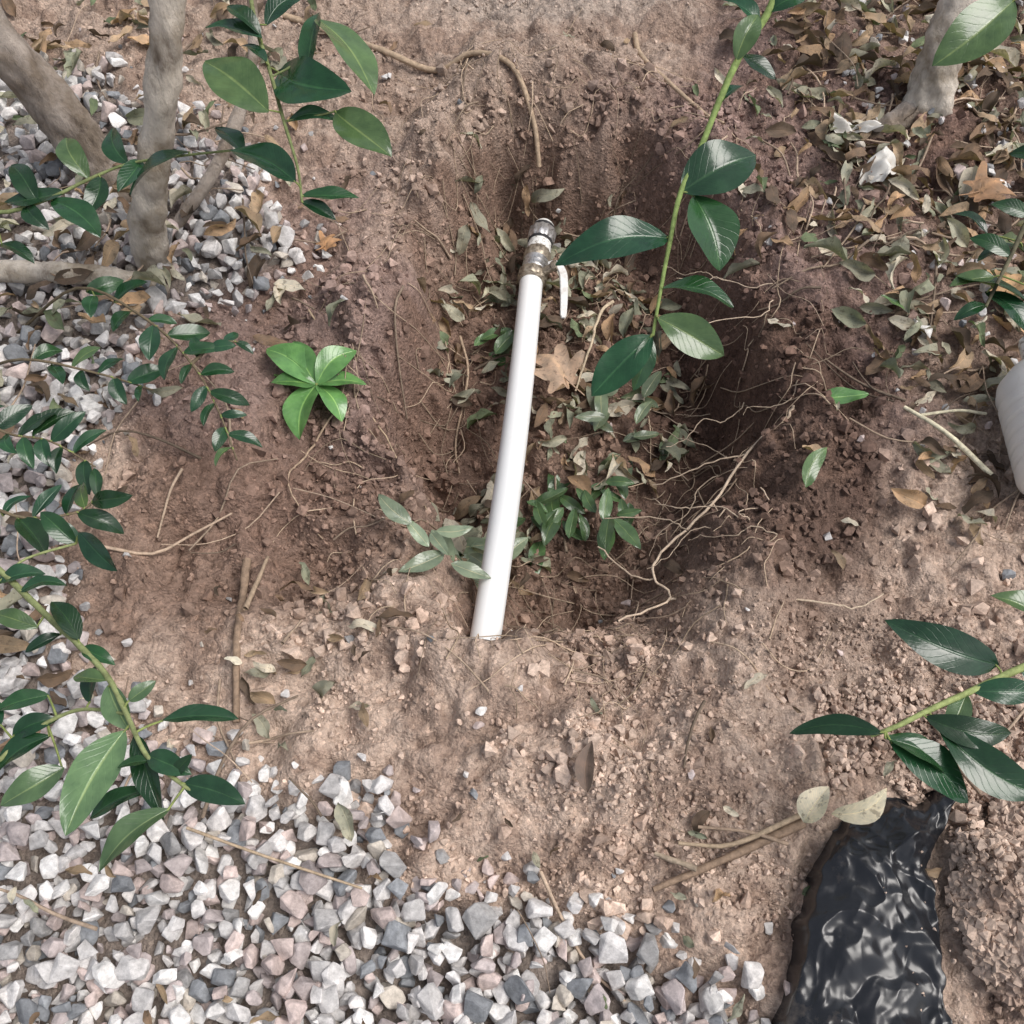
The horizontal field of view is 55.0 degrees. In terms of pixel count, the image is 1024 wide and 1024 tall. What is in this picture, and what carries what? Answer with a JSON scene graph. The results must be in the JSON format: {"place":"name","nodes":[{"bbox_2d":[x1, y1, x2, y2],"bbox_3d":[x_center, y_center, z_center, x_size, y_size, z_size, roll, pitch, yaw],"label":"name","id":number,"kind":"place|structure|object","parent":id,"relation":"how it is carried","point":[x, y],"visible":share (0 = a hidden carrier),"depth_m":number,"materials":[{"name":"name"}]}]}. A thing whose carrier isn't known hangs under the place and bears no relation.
{"place":"outdoors","nodes":[
{"label":"outdoors","id":0,"kind":"place"},
{"bbox_2d":[0,0,1023,1023],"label":"ground","id":1,"kind":"structure","parent":0,"point":[153,630],"depth_m":1.12,"materials":[{"name":"soil"}]},
{"bbox_2d":[0,511,244,871],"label":"leafy shrub branch","id":2,"kind":"object","parent":1,"relation":"on","point":[96,766],"visible":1,"depth_m":0.74,"materials":[{"name":"green plant"}]},
{"bbox_2d":[0,276,262,554],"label":"shrub twigs","id":3,"kind":"object","parent":1,"relation":"on","point":[31,529],"visible":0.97,"depth_m":1.04,"materials":[{"name":"green plant"}]},
{"bbox_2d":[0,0,391,291],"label":"evergreen shrub","id":4,"kind":"object","parent":1,"relation":"on","point":[59,114],"visible":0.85,"depth_m":1.06,"materials":[{"name":"green plant"}]},
{"bbox_2d":[266,341,365,439],"bbox_3d":[-0.241,-0.165,1.199,0.122,0.041,0.142,-32,65,-17],"label":"broken green sprig","id":5,"kind":"object","parent":1,"relation":"on","point":[306,370],"visible":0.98,"depth_m":1.19,"materials":[{"name":"green plant"}]},
{"bbox_2d":[315,230,340,250],"bbox_3d":[-0.246,-0.362,1.314,0.038,0.012,0.035,-12,61,-7],"label":"dead oak leaf","id":6,"kind":"object","parent":1,"relation":"on","point":[326,243],"visible":1,"depth_m":1.31,"materials":[{"name":"brown plant"}]},
{"bbox_2d":[0,0,1023,1023],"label":"gravel","id":7,"kind":"structure","parent":1,"relation":"on","point":[327,990],"depth_m":0.90,"materials":[{"name":"grey gravel"}]},
{"bbox_2d":[0,0,1023,1000],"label":"fallen twigs","id":8,"kind":"object","parent":1,"relation":"on","point":[780,831],"visible":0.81,"depth_m":1.10,"materials":[{"name":"brown wood"}]},
{"bbox_2d":[0,0,1023,1023],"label":"leaf litter","id":9,"kind":"object","parent":1,"relation":"on","point":[903,177],"visible":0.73,"depth_m":1.31,"materials":[{"name":"brown plant"}]},
{"bbox_2d":[534,343,585,395],"bbox_3d":[0.058,-0.193,1.319,0.082,0.029,0.095,0,60,0],"label":"dead oak leaf","id":10,"kind":"object","parent":9,"relation":"on","point":[558,368],"visible":1,"depth_m":1.32,"materials":[{"name":"brown plant"}]},
{"bbox_2d":[833,112,883,132],"bbox_3d":[0.486,-0.546,1.385,0.070,0.030,0.023,16,61,9],"label":"plastic scrap","id":11,"kind":"object","parent":9,"relation":"on","point":[841,124],"visible":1,"depth_m":1.39,"materials":[{"name":"white plastic"}]},
{"bbox_2d":[859,146,897,184],"bbox_3d":[0.502,-0.467,1.337,0.041,0.033,0.058,37,67,19],"label":"plastic scrap","id":12,"kind":"object","parent":9,"relation":"on","point":[884,163],"visible":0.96,"depth_m":1.33,"materials":[{"name":"white plastic"}]},
{"bbox_2d":[958,161,1015,201],"bbox_3d":[0.633,-0.431,1.303,0.075,0.024,0.069,18,62,10],"label":"dead oak leaf","id":13,"kind":"object","parent":9,"relation":"on","point":[983,185],"visible":1,"depth_m":1.30,"materials":[{"name":"brown plant"}]},
{"bbox_2d":[987,269,1023,294],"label":"dead oak leaf","id":14,"kind":"object","parent":9,"relation":"on","point":[1016,285],"visible":0.37,"depth_m":1.20,"materials":[{"name":"brown plant"}]},
{"bbox_2d":[470,218,567,640],"bbox_3d":[0.023,-0.142,1.270,0.076,0.119,0.723,4,60,3],"label":"pvc water pipe","id":15,"kind":"object","parent":1,"relation":"on","point":[537,267],"visible":0.94,"depth_m":1.23,"materials":[{"name":"white plastic"}]},
{"bbox_2d":[273,8,914,835],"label":"exposed roots","id":16,"kind":"object","parent":1,"relation":"on","point":[467,54],"visible":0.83,"depth_m":1.27,"materials":[{"name":"brown plant"}]},
{"bbox_2d":[378,295,904,587],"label":"fallen green leaves","id":17,"kind":"object","parent":1,"relation":"on","point":[548,523],"depth_m":1.24,"materials":[{"name":"green plant"}]},
{"bbox_2d":[575,741,886,824],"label":"dry curled leaves","id":18,"kind":"object","parent":1,"relation":"on","point":[812,804],"visible":1,"depth_m":0.88,"materials":[{"name":"beige plant"}]},
{"bbox_2d":[771,790,955,1023],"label":"black plastic bag","id":19,"kind":"object","parent":1,"relation":"on","point":[855,929],"visible":0.98,"depth_m":0.84,"materials":[{"name":"black plastic"}]},
{"bbox_2d":[790,590,1023,802],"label":"leafy shrub branch","id":20,"kind":"object","parent":1,"relation":"on","point":[979,759],"visible":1,"depth_m":0.77,"materials":[{"name":"green plant"}]},
{"bbox_2d":[879,0,976,134],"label":"shrub trunk","id":21,"kind":"object","parent":1,"relation":"on","point":[929,86],"visible":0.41,"depth_m":1.37,"materials":[{"name":"beige plant"}]},
{"bbox_2d":[555,0,804,395],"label":"overhanging leafy branch","id":22,"kind":"object","parent":21,"relation":"attached to","point":[716,166],"visible":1,"depth_m":0.83,"materials":[{"name":"green plant"}]},
{"bbox_2d":[932,0,1023,329],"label":"leafy shrub branch","id":23,"kind":"object","parent":21,"relation":"attached to","point":[977,29],"visible":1,"depth_m":1.05,"materials":[{"name":"green plant"}]},
{"bbox_2d":[883,797,1023,1018],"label":"soil pile","id":24,"kind":"object","parent":1,"relation":"on","point":[984,896],"visible":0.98,"depth_m":0.83,"materials":[{"name":"brown soil"}]},
{"bbox_2d":[995,336,1023,493],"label":"white plastic jug","id":25,"kind":"object","parent":1,"relation":"on","point":[1009,402],"visible":1,"depth_m":1.07,"materials":[{"name":"white plastic"}]}
]}

